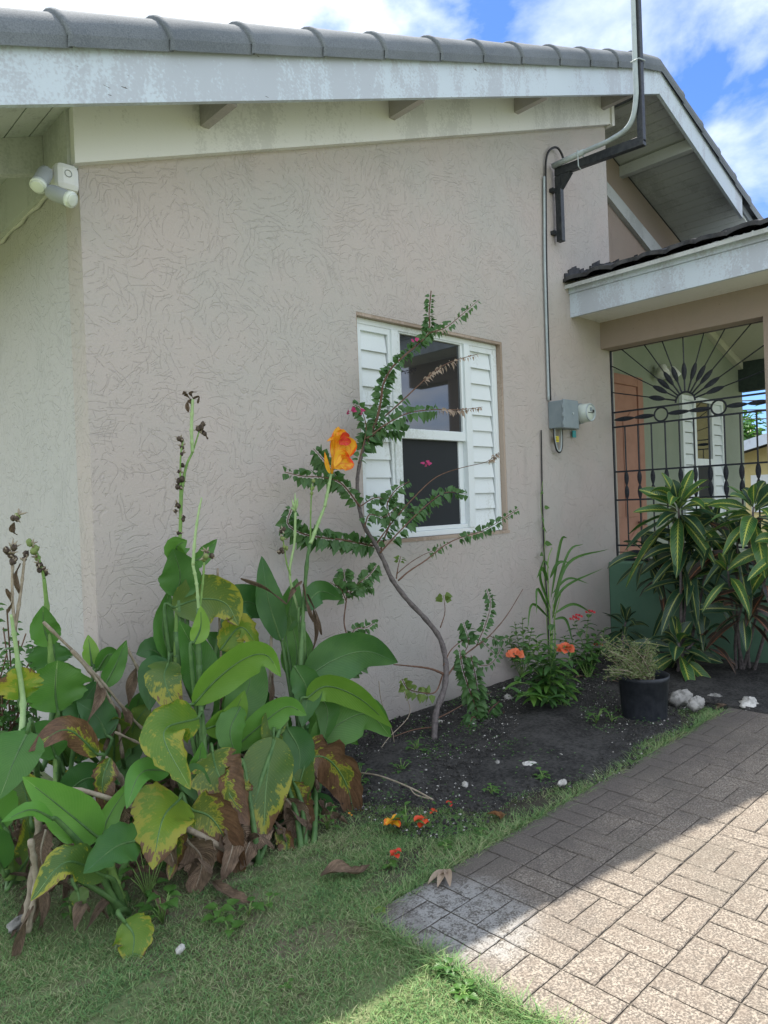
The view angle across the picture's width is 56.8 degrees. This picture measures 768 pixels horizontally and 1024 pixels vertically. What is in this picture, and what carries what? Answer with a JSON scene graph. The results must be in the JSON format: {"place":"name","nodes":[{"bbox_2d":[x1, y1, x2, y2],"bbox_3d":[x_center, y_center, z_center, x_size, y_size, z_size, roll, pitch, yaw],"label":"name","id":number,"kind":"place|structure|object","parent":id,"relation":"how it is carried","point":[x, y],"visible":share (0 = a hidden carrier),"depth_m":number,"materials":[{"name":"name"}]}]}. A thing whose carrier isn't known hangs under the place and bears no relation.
{"place":"outdoors","nodes":[
{"label":"outdoors","id":0,"kind":"place"},
{"bbox_2d":[373,906,386,912],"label":"weed","id":1,"kind":"object","parent":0,"point":[380,910],"visible":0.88,"depth_m":2.25,"materials":[{"name":"green plant"}]},
{"bbox_2d":[0,544,767,1023],"bbox_3d":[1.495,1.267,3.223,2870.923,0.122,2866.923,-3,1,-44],"label":"ground","id":2,"kind":"structure","parent":0,"point":[146,1000],"depth_m":2.13,"materials":[{"name":"plant"}]},
{"bbox_2d":[6,914,22,933],"bbox_3d":[-1.141,1.288,2.225,0.075,0.054,0.037,-3,1,-44],"label":"stone","id":3,"kind":"object","parent":2,"relation":"on","point":[13,924],"visible":0.61,"depth_m":2.21,"materials":[{"name":"stone"}]},
{"bbox_2d":[0,508,34,891],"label":"canna lily","id":4,"kind":"object","parent":2,"relation":"on","point":[9,854],"visible":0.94,"depth_m":2.42,"materials":[{"name":"plant"}]},
{"bbox_2d":[10,896,25,938],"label":"dead leaf","id":5,"kind":"object","parent":2,"relation":"on","point":[21,911],"visible":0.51,"depth_m":2.27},
{"bbox_2d":[0,603,46,838],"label":"hedge plant","id":6,"kind":"object","parent":2,"relation":"on","point":[8,718],"visible":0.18,"depth_m":2.93,"materials":[{"name":"green plant"}]},
{"bbox_2d":[12,838,48,958],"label":"dry stalk","id":7,"kind":"object","parent":2,"relation":"on","point":[23,931],"visible":0.79,"depth_m":2.14,"materials":[{"name":"plant"}]},
{"bbox_2d":[21,816,50,930],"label":"dry stalk","id":8,"kind":"object","parent":2,"relation":"on","point":[38,829],"visible":0.23,"depth_m":2.20,"materials":[{"name":"plant"}]},
{"bbox_2d":[0,538,127,832],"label":"canna lily","id":9,"kind":"object","parent":2,"relation":"on","point":[58,690],"visible":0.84,"depth_m":2.64,"materials":[{"name":"plant"}]},
{"bbox_2d":[70,649,124,758],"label":"dry stalk","id":10,"kind":"object","parent":9,"relation":"attached to","point":[101,694],"visible":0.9,"depth_m":2.73,"materials":[{"name":"plant"}]},
{"bbox_2d":[59,897,72,919],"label":"weed","id":11,"kind":"object","parent":2,"relation":"on","point":[64,904],"visible":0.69,"depth_m":2.28,"materials":[{"name":"green plant"}]},
{"bbox_2d":[1,776,153,958],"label":"canna lily","id":12,"kind":"object","parent":2,"relation":"on","point":[81,821],"visible":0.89,"depth_m":2.16,"materials":[{"name":"plant"}]},
{"bbox_2d":[118,849,170,898],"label":"weed","id":13,"kind":"object","parent":2,"relation":"on","point":[148,890],"visible":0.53,"depth_m":2.37,"materials":[{"name":"green plant"}]},
{"bbox_2d":[134,884,181,923],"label":"weed","id":14,"kind":"object","parent":2,"relation":"on","point":[170,890],"visible":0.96,"depth_m":2.24,"materials":[{"name":"green plant"}]},
{"bbox_2d":[0,742,347,930],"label":"leaf litter","id":15,"kind":"object","parent":2,"relation":"on","point":[79,909],"visible":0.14,"depth_m":2.44,"materials":[{"name":"plant"}]},
{"bbox_2d":[105,756,130,823],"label":"dry stalk","id":16,"kind":"object","parent":15,"relation":"on","point":[120,778],"visible":0.09,"depth_m":2.67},
{"bbox_2d":[114,731,163,781],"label":"dry stalk","id":17,"kind":"object","parent":15,"relation":"on","point":[126,737],"visible":0.11,"depth_m":2.74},
{"bbox_2d":[217,568,222,709],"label":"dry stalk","id":18,"kind":"object","parent":15,"relation":"on","point":[219,626],"visible":0.26,"depth_m":3.10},
{"bbox_2d":[269,671,281,734],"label":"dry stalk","id":19,"kind":"object","parent":15,"relation":"on","point":[272,692],"visible":0.31,"depth_m":3.21,"materials":[{"name":"plant"}]},
{"bbox_2d":[48,691,308,844],"bbox_3d":[-0.796,1.069,3.215,1.584,0.801,0.431,-3,1,-44],"label":"canna lily","id":20,"kind":"object","parent":2,"relation":"on","point":[141,713],"visible":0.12,"depth_m":2.88,"materials":[{"name":"plant"}]},
{"bbox_2d":[42,621,142,746],"bbox_3d":[-1.085,0.726,2.757,0.048,0.665,0.428,-2,1,42],"label":"dry stalk","id":21,"kind":"object","parent":20,"relation":"attached to","point":[128,716],"visible":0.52,"depth_m":2.79,"materials":[{"name":"plant"}]},
{"bbox_2d":[175,943,184,954],"bbox_3d":[-0.595,1.277,2.076,0.032,0.031,0.022,-3,1,-44],"label":"stone","id":22,"kind":"object","parent":2,"relation":"on","point":[179,949],"visible":1,"depth_m":2.07,"materials":[{"name":"stone"}]},
{"bbox_2d":[28,665,339,881],"bbox_3d":[-0.614,1.072,2.646,1.347,0.783,0.332,-3,1,-44],"label":"canna lily","id":23,"kind":"object","parent":2,"relation":"on","point":[231,725],"visible":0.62,"depth_m":2.77,"materials":[{"name":"plant"}]},
{"bbox_2d":[136,391,259,799],"bbox_3d":[-0.706,0.398,3.091,0.769,1.846,0.310,-3,1,-44],"label":"canna lily","id":24,"kind":"object","parent":2,"relation":"on","point":[159,679],"visible":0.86,"depth_m":2.99,"materials":[{"name":"plant"}]},
{"bbox_2d":[125,647,138,705],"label":"leaf","id":25,"kind":"object","parent":24,"relation":"attached to","point":[131,683],"visible":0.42,"depth_m":2.87,"materials":[{"name":"plant"}]},
{"bbox_2d":[124,497,306,894],"bbox_3d":[-0.654,0.687,2.696,0.401,1.491,0.909,-2,1,32],"label":"canna lily","id":26,"kind":"object","parent":2,"relation":"on","point":[164,817],"visible":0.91,"depth_m":2.61,"materials":[{"name":"plant"}]},
{"bbox_2d":[201,898,239,922],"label":"weed","id":27,"kind":"object","parent":2,"relation":"on","point":[225,907],"visible":0.94,"depth_m":2.25,"materials":[{"name":"green plant"}]},
{"bbox_2d":[213,917,244,937],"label":"weed","id":28,"kind":"object","parent":2,"relation":"on","point":[236,923],"visible":1,"depth_m":2.19,"materials":[{"name":"green plant"}]},
{"bbox_2d":[212,879,253,903],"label":"dead leaf","id":29,"kind":"object","parent":2,"relation":"on","point":[228,890],"visible":0.9,"depth_m":2.35,"materials":[{"name":"plant"}]},
{"bbox_2d":[239,896,264,916],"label":"weed","id":30,"kind":"object","parent":2,"relation":"on","point":[257,905],"visible":1,"depth_m":2.27,"materials":[{"name":"green plant"}]},
{"bbox_2d":[260,892,279,907],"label":"weed","id":31,"kind":"object","parent":2,"relation":"on","point":[268,894],"visible":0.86,"depth_m":2.32,"materials":[{"name":"green plant"}]},
{"bbox_2d":[278,978,293,988],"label":"weed","id":32,"kind":"object","parent":2,"relation":"on","point":[286,984],"visible":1,"depth_m":1.93,"materials":[{"name":"green plant"}]},
{"bbox_2d":[217,426,397,848],"bbox_3d":[-0.333,0.547,3.177,0.547,1.905,1.092,-2,1,31],"label":"canna lily","id":33,"kind":"object","parent":2,"relation":"on","point":[337,663],"visible":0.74,"depth_m":3.21,"materials":[{"name":"green plant"}]},
{"bbox_2d":[318,806,339,829],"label":"weed","id":34,"kind":"object","parent":2,"relation":"on","point":[327,823],"visible":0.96,"depth_m":2.85,"materials":[{"name":"green plant"}]},
{"bbox_2d":[320,859,369,875],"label":"dead leaf","id":35,"kind":"object","parent":2,"relation":"on","point":[336,865],"visible":1,"depth_m":2.49,"materials":[{"name":"plant"}]},
{"bbox_2d":[0,7,767,800],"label":"house","id":36,"kind":"structure","parent":2,"relation":"on","point":[260,241],"depth_m":4.05,"materials":[{"name":"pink paint"}]},
{"bbox_2d":[0,195,46,243],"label":"cable","id":37,"kind":"object","parent":36,"relation":"attached to","point":[37,206],"visible":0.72,"depth_m":3.52,"materials":[{"name":"grey"}]},
{"bbox_2d":[29,163,78,207],"bbox_3d":[-1.341,-1.347,2.953,0.181,0.234,0.230,-2,1,-2],"label":"security light","id":38,"kind":"object","parent":36,"relation":"attached to","point":[63,187],"visible":1,"depth_m":2.88,"materials":[{"name":"white"}]},
{"bbox_2d":[357,317,501,539],"bbox_3d":[0.317,-0.509,4.655,1.360,1.324,0.070,-3,1,-44],"label":"window","id":39,"kind":"structure","parent":36,"relation":"in","point":[448,442],"depth_m":4.70,"materials":[{"name":"white paint"}]},
{"bbox_2d":[540,430,549,660],"bbox_3d":[1.219,0.254,5.384,0.030,1.750,0.014,-3,1,-44],"label":"ground wire","id":40,"kind":"object","parent":36,"relation":"attached to","point":[543,533],"visible":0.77,"depth_m":5.38,"materials":[{"name":"black"}]},
{"bbox_2d":[540,481,551,659],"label":"climbing vine","id":41,"kind":"object","parent":40,"relation":"attached to","point":[547,543],"visible":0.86,"depth_m":5.34,"materials":[{"name":"green plant"}]},
{"bbox_2d":[543,176,549,400],"bbox_3d":[1.247,-1.718,5.454,0.069,1.725,0.021,-3,1,-44],"label":"grey conduit","id":42,"kind":"object","parent":36,"relation":"attached to","point":[545,293],"visible":1,"depth_m":5.44,"materials":[{"name":"plastic"}]},
{"bbox_2d":[548,399,578,429],"bbox_3d":[1.383,-0.748,5.481,0.219,0.218,0.150,-3,1,-44],"label":"breaker box","id":43,"kind":"object","parent":36,"relation":"attached to","point":[563,414],"visible":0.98,"depth_m":5.42,"materials":[{"name":"grey metal"}]},
{"bbox_2d":[553,428,562,452],"bbox_3d":[1.347,-0.550,5.490,0.130,0.194,0.012,-3,1,-44],"label":"looped cable","id":44,"kind":"object","parent":43,"relation":"hanging from","point":[554,440],"visible":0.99,"depth_m":5.46,"materials":[{"name":"black plastic"}]},
{"bbox_2d":[562,399,578,428],"bbox_3d":[1.430,-0.750,5.440,0.208,0.218,0.024,-3,1,-44],"label":"door","id":45,"kind":"structure","parent":43,"relation":"in","point":[570,407],"depth_m":5.43,"materials":[{"name":"grey metal"}]},
{"bbox_2d":[570,403,595,429],"bbox_3d":[1.546,-0.761,5.607,0.199,0.201,0.192,-3,1,-44],"label":"electricity meter","id":46,"kind":"object","parent":36,"relation":"attached to","point":[586,412],"visible":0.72,"depth_m":5.55,"materials":[{"name":"grey plastic"}]},
{"bbox_2d":[549,0,645,242],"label":"service mast","id":47,"kind":"object","parent":36,"relation":"attached to","point":[563,174],"visible":1,"depth_m":5.13,"materials":[{"name":"metal"}]},
{"bbox_2d":[545,146,563,400],"bbox_3d":[1.346,-1.862,5.528,0.275,2.000,0.040,-3,1,-36],"label":"service cable","id":48,"kind":"object","parent":47,"relation":"hanging from","point":[555,147],"visible":0.85,"depth_m":5.46,"materials":[{"name":"black plastic"}]},
{"bbox_2d":[614,373,647,557],"bbox_3d":[2.399,-0.270,7.058,0.960,2.215,0.104,-3,1,-44],"label":"door","id":49,"kind":"structure","parent":36,"relation":"in","point":[625,384],"depth_m":7.19,"materials":[{"name":"orange wood"}]},
{"bbox_2d":[657,364,680,379],"bbox_3d":[3.047,-1.502,7.651,0.412,0.173,0.185,-3,1,-44],"label":"wall lamp","id":50,"kind":"object","parent":36,"relation":"attached to","point":[660,374],"visible":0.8,"depth_m":7.54,"materials":[{"name":"white"}]},
{"bbox_2d":[609,321,767,564],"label":"porch grille","id":51,"kind":"object","parent":36,"relation":"on","point":[668,378],"visible":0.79,"depth_m":5.70,"materials":[{"name":"metal"}]},
{"bbox_2d":[679,394,725,517],"bbox_3d":[3.808,-0.616,8.449,1.180,1.470,0.044,-3,1,-44],"label":"window","id":52,"kind":"structure","parent":36,"relation":"in","point":[701,425],"depth_m":8.45,"materials":[{"name":"white paint"}]},
{"bbox_2d":[381,859,398,868],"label":"weed","id":53,"kind":"object","parent":2,"relation":"on","point":[393,864],"visible":1,"depth_m":2.52,"materials":[{"name":"green plant"}]},
{"bbox_2d":[384,814,400,826],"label":"fallen flower","id":54,"kind":"object","parent":2,"relation":"on","point":[387,820],"visible":0.96,"depth_m":2.80,"materials":[{"name":"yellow plant"}]},
{"bbox_2d":[390,848,400,857],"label":"fallen flower","id":55,"kind":"object","parent":2,"relation":"on","point":[392,853],"visible":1,"depth_m":2.56,"materials":[{"name":"red plant"}]},
{"bbox_2d":[392,801,424,827],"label":"weed","id":56,"kind":"object","parent":2,"relation":"on","point":[402,812],"visible":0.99,"depth_m":2.80,"materials":[{"name":"green plant"}]},
{"bbox_2d":[414,815,429,827],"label":"fallen flower","id":57,"kind":"object","parent":2,"relation":"on","point":[420,817],"visible":0.93,"depth_m":2.79,"materials":[{"name":"red plant"}]},
{"bbox_2d":[436,839,452,849],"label":"weed","id":58,"kind":"object","parent":2,"relation":"on","point":[447,841],"visible":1,"depth_m":2.66,"materials":[{"name":"green plant"}]},
{"bbox_2d":[433,957,460,976],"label":"weed","id":59,"kind":"object","parent":2,"relation":"on","point":[447,960],"visible":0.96,"depth_m":1.95,"materials":[{"name":"green plant"}]},
{"bbox_2d":[450,979,478,1002],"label":"weed","id":60,"kind":"object","parent":2,"relation":"on","point":[461,988],"visible":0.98,"depth_m":1.86,"materials":[{"name":"green plant"}]},
{"bbox_2d":[474,827,487,836],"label":"weed","id":61,"kind":"object","parent":2,"relation":"on","point":[481,828],"visible":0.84,"depth_m":2.75,"materials":[{"name":"green plant"}]},
{"bbox_2d":[487,811,506,818],"bbox_3d":[0.456,1.225,2.874,0.083,0.035,0.082,-2,1,9],"label":"dry petal","id":62,"kind":"object","parent":2,"relation":"on","point":[500,814],"visible":1,"depth_m":2.86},
{"bbox_2d":[307,706,721,897],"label":"edge grass","id":63,"kind":"structure","parent":2,"relation":"on","point":[547,791],"depth_m":2.77,"materials":[{"name":"plant"}]},
{"bbox_2d":[522,761,536,765],"bbox_3d":[0.691,1.213,3.401,0.091,0.042,0.054,-2,1,-21],"label":"stone","id":64,"kind":"object","parent":2,"relation":"on","point":[526,763],"visible":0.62,"depth_m":3.39,"materials":[{"name":"stone"}]},
{"bbox_2d":[311,647,767,838],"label":"soil bed","id":65,"kind":"object","parent":2,"relation":"on","point":[545,728],"visible":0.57,"depth_m":3.72,"materials":[{"name":"soil"}]},
{"bbox_2d":[268,635,277,697],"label":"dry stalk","id":66,"kind":"object","parent":65,"relation":"on","point":[271,645],"visible":0.16,"depth_m":3.32,"materials":[{"name":"plant"}]},
{"bbox_2d":[330,562,382,677],"bbox_3d":[-0.163,0.662,3.744,0.416,0.772,0.125,-3,1,-44],"label":"bougainvillea sapling","id":67,"kind":"object","parent":65,"relation":"on","point":[359,589],"visible":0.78,"depth_m":3.77,"materials":[{"name":"green plant"}]},
{"bbox_2d":[358,762,372,783],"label":"weed","id":68,"kind":"object","parent":65,"relation":"on","point":[361,764],"visible":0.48,"depth_m":3.26,"materials":[{"name":"green plant"}]},
{"bbox_2d":[379,683,393,740],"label":"dry grass stalk","id":69,"kind":"object","parent":65,"relation":"on","point":[383,707],"visible":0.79,"depth_m":3.66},
{"bbox_2d":[381,691,409,747],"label":"dry grass stalk","id":70,"kind":"object","parent":65,"relation":"on","point":[402,723],"visible":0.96,"depth_m":3.62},
{"bbox_2d":[361,772,433,799],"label":"dry twig","id":71,"kind":"object","parent":65,"relation":"on","point":[423,794],"visible":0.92,"depth_m":3.12,"materials":[{"name":"wood"}]},
{"bbox_2d":[275,291,522,739],"bbox_3d":[0.209,-0.008,3.997,1.811,2.599,0.379,-3,1,-44],"label":"bougainvillea","id":72,"kind":"object","parent":65,"relation":"on","point":[376,434],"visible":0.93,"depth_m":3.95,"materials":[{"name":"green plant"}]},
{"bbox_2d":[389,758,410,772],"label":"weed","id":73,"kind":"object","parent":65,"relation":"on","point":[402,766],"visible":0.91,"depth_m":3.37,"materials":[{"name":"green plant"}]},
{"bbox_2d":[405,737,427,750],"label":"weed","id":74,"kind":"object","parent":65,"relation":"on","point":[416,743],"visible":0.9,"depth_m":3.63,"materials":[{"name":"green plant"}]},
{"bbox_2d":[462,781,467,786],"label":"stone","id":75,"kind":"object","parent":65,"relation":"on","point":[464,783],"visible":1,"depth_m":3.18,"materials":[{"name":"stone"}]},
{"bbox_2d":[453,649,503,727],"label":"young shrub","id":76,"kind":"object","parent":65,"relation":"on","point":[477,708],"visible":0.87,"depth_m":4.07,"materials":[{"name":"green plant"}]},
{"bbox_2d":[482,783,500,793],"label":"weed","id":77,"kind":"object","parent":65,"relation":"on","point":[494,787],"visible":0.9,"depth_m":3.10,"materials":[{"name":"green plant"}]},
{"bbox_2d":[349,663,667,827],"bbox_3d":[0.928,1.223,4.147,3.118,0.148,1.356,-3,1,-44],"label":"ground cover","id":78,"kind":"object","parent":65,"relation":"on","point":[470,796],"visible":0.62,"depth_m":3.59,"materials":[{"name":"green plant"}]},
{"bbox_2d":[504,694,512,699],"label":"stone","id":79,"kind":"object","parent":65,"relation":"on","point":[506,697],"visible":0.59,"depth_m":4.54,"materials":[{"name":"stone"}]},
{"bbox_2d":[345,652,685,837],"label":"gravel","id":80,"kind":"structure","parent":65,"relation":"on","point":[424,812],"depth_m":3.62,"materials":[{"name":"gravel"}]},
{"bbox_2d":[504,618,546,677],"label":"leafy shrub","id":81,"kind":"object","parent":65,"relation":"on","point":[521,646],"visible":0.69,"depth_m":4.99,"materials":[{"name":"green plant"}]},
{"bbox_2d":[533,767,550,779],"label":"weed","id":82,"kind":"object","parent":65,"relation":"on","point":[542,776],"visible":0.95,"depth_m":3.25,"materials":[{"name":"green plant"}]},
{"bbox_2d":[504,624,582,707],"bbox_3d":[0.965,0.967,4.315,1.037,0.515,0.423,-3,1,-44],"label":"crossandra","id":83,"kind":"object","parent":65,"relation":"on","point":[546,690],"visible":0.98,"depth_m":4.32,"materials":[{"name":"green plant"}]},
{"bbox_2d":[555,697,574,706],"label":"weed","id":84,"kind":"object","parent":65,"relation":"on","point":[567,700],"visible":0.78,"depth_m":4.28,"materials":[{"name":"green plant"}]},
{"bbox_2d":[527,536,607,660],"bbox_3d":[1.250,0.649,4.929,1.062,0.970,0.127,-3,1,-44],"label":"young palm","id":85,"kind":"object","parent":65,"relation":"on","point":[560,582],"visible":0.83,"depth_m":4.89,"materials":[{"name":"green plant"}]},
{"bbox_2d":[560,610,609,676],"bbox_3d":[1.427,0.959,5.086,0.546,0.477,0.294,-3,1,-44],"label":"ixora","id":86,"kind":"object","parent":65,"relation":"on","point":[585,663],"visible":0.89,"depth_m":5.05,"materials":[{"name":"green plant"}]},
{"bbox_2d":[586,708,608,723],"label":"weed","id":87,"kind":"object","parent":65,"relation":"on","point":[596,717],"visible":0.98,"depth_m":4.00,"materials":[{"name":"green plant"}]},
{"bbox_2d":[604,709,622,721],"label":"weed","id":88,"kind":"object","parent":65,"relation":"on","point":[611,719],"visible":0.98,"depth_m":4.02,"materials":[{"name":"green plant"}]},
{"bbox_2d":[599,604,656,656],"bbox_3d":[1.902,1.046,5.595,0.531,0.673,0.451,-3,1,-44],"label":"croton","id":89,"kind":"object","parent":65,"relation":"on","point":[626,613],"visible":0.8,"depth_m":5.56,"materials":[{"name":"green plant"}]},
{"bbox_2d":[617,669,669,721],"bbox_3d":[1.506,1.070,4.115,0.287,0.265,0.287,-3,1,-44],"label":"plant pot","id":90,"kind":"object","parent":65,"relation":"on","point":[640,699],"visible":0.73,"depth_m":4.00,"materials":[{"name":"black plastic"}]},
{"bbox_2d":[599,634,661,679],"bbox_3d":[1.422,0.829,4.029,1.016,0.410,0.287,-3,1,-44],"label":"potted shrub","id":91,"kind":"object","parent":90,"relation":"in","point":[634,668],"visible":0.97,"depth_m":3.97,"materials":[{"name":"green plant"}]},
{"bbox_2d":[576,651,725,709],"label":"croton litter","id":92,"kind":"object","parent":65,"relation":"on","point":[720,705],"visible":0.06,"depth_m":4.91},
{"bbox_2d":[607,470,750,663],"bbox_3d":[2.164,0.475,5.176,0.842,1.554,1.041,-3,1,-44],"label":"croton","id":93,"kind":"object","parent":65,"relation":"on","point":[691,530],"visible":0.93,"depth_m":5.07,"materials":[{"name":"green plant"}]},
{"bbox_2d":[668,688,692,707],"bbox_3d":[1.799,1.134,4.314,0.191,0.123,0.104,-3,1,-29],"label":"stone","id":94,"kind":"object","parent":65,"relation":"on","point":[680,697],"visible":0.92,"depth_m":4.28,"materials":[{"name":"stone"}]},
{"bbox_2d":[632,616,736,681],"bbox_3d":[2.078,1.000,4.950,0.696,0.567,0.672,-3,1,-44],"label":"croton","id":95,"kind":"object","parent":65,"relation":"on","point":[689,666],"visible":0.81,"depth_m":4.93,"materials":[{"name":"green plant"}]},
{"bbox_2d":[708,693,721,696],"bbox_3d":[2.047,1.159,4.396,0.112,0.080,0.076,-2,1,-4],"label":"stone","id":96,"kind":"object","parent":65,"relation":"on","point":[715,694],"visible":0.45,"depth_m":4.39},
{"bbox_2d":[681,480,767,669],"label":"croton","id":97,"kind":"object","parent":65,"relation":"on","point":[745,530],"visible":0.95,"depth_m":4.68,"materials":[{"name":"green plant"}]},
{"bbox_2d":[739,696,758,710],"bbox_3d":[2.190,1.159,4.277,0.212,0.089,0.123,-3,1,-44],"label":"stone","id":98,"kind":"object","parent":65,"relation":"on","point":[749,701],"visible":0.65,"depth_m":4.23,"materials":[{"name":"stone"}]},
{"bbox_2d":[557,779,566,786],"bbox_3d":[0.797,1.213,3.177,0.057,0.036,0.033,-3,1,-44],"label":"stone","id":99,"kind":"object","parent":2,"relation":"on","point":[562,782],"visible":0.99,"depth_m":3.17,"materials":[{"name":"stone"}]},
{"bbox_2d":[686,695,704,712],"bbox_3d":[1.836,1.127,4.174,0.157,0.101,0.084,-3,1,-44],"label":"stone","id":100,"kind":"object","parent":2,"relation":"on","point":[696,703],"visible":1,"depth_m":4.14,"materials":[{"name":"stone"}]},
{"bbox_2d":[743,405,766,439],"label":"tree","id":101,"kind":"object","parent":2,"relation":"on","point":[749,432],"visible":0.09,"depth_m":43.43,"materials":[{"name":"green plant"}]},
{"bbox_2d":[744,433,767,531],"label":"neighbour house","id":102,"kind":"structure","parent":2,"relation":"on","point":[750,452],"depth_m":18.16,"materials":[{"name":"yellow paint"}]},
{"bbox_2d":[751,474,767,511],"bbox_3d":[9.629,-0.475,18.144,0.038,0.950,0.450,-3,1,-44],"label":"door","id":103,"kind":"structure","parent":102,"relation":"in","point":[754,478],"depth_m":18.18,"materials":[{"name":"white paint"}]},
{"bbox_2d":[0,0,767,433],"label":"sky","id":104,"kind":"structure","parent":0,"point":[716,51],"materials":[{"name":"blue"}]},
{"bbox_2d":[366,708,767,1023],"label":"path","id":105,"kind":"structure","parent":0,"point":[637,893],"depth_m":2.28,"materials":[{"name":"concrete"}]},
{"bbox_2d":[428,869,451,886],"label":"dry leaf","id":106,"kind":"object","parent":105,"relation":"on","point":[440,874],"visible":0.98,"depth_m":2.41,"materials":[{"name":"plant"}]},
{"bbox_2d":[346,706,730,1023],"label":"path fringe","id":107,"kind":"object","parent":105,"relation":"on","point":[488,990],"visible":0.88,"depth_m":2.15,"materials":[{"name":"green plant"}]}
]}

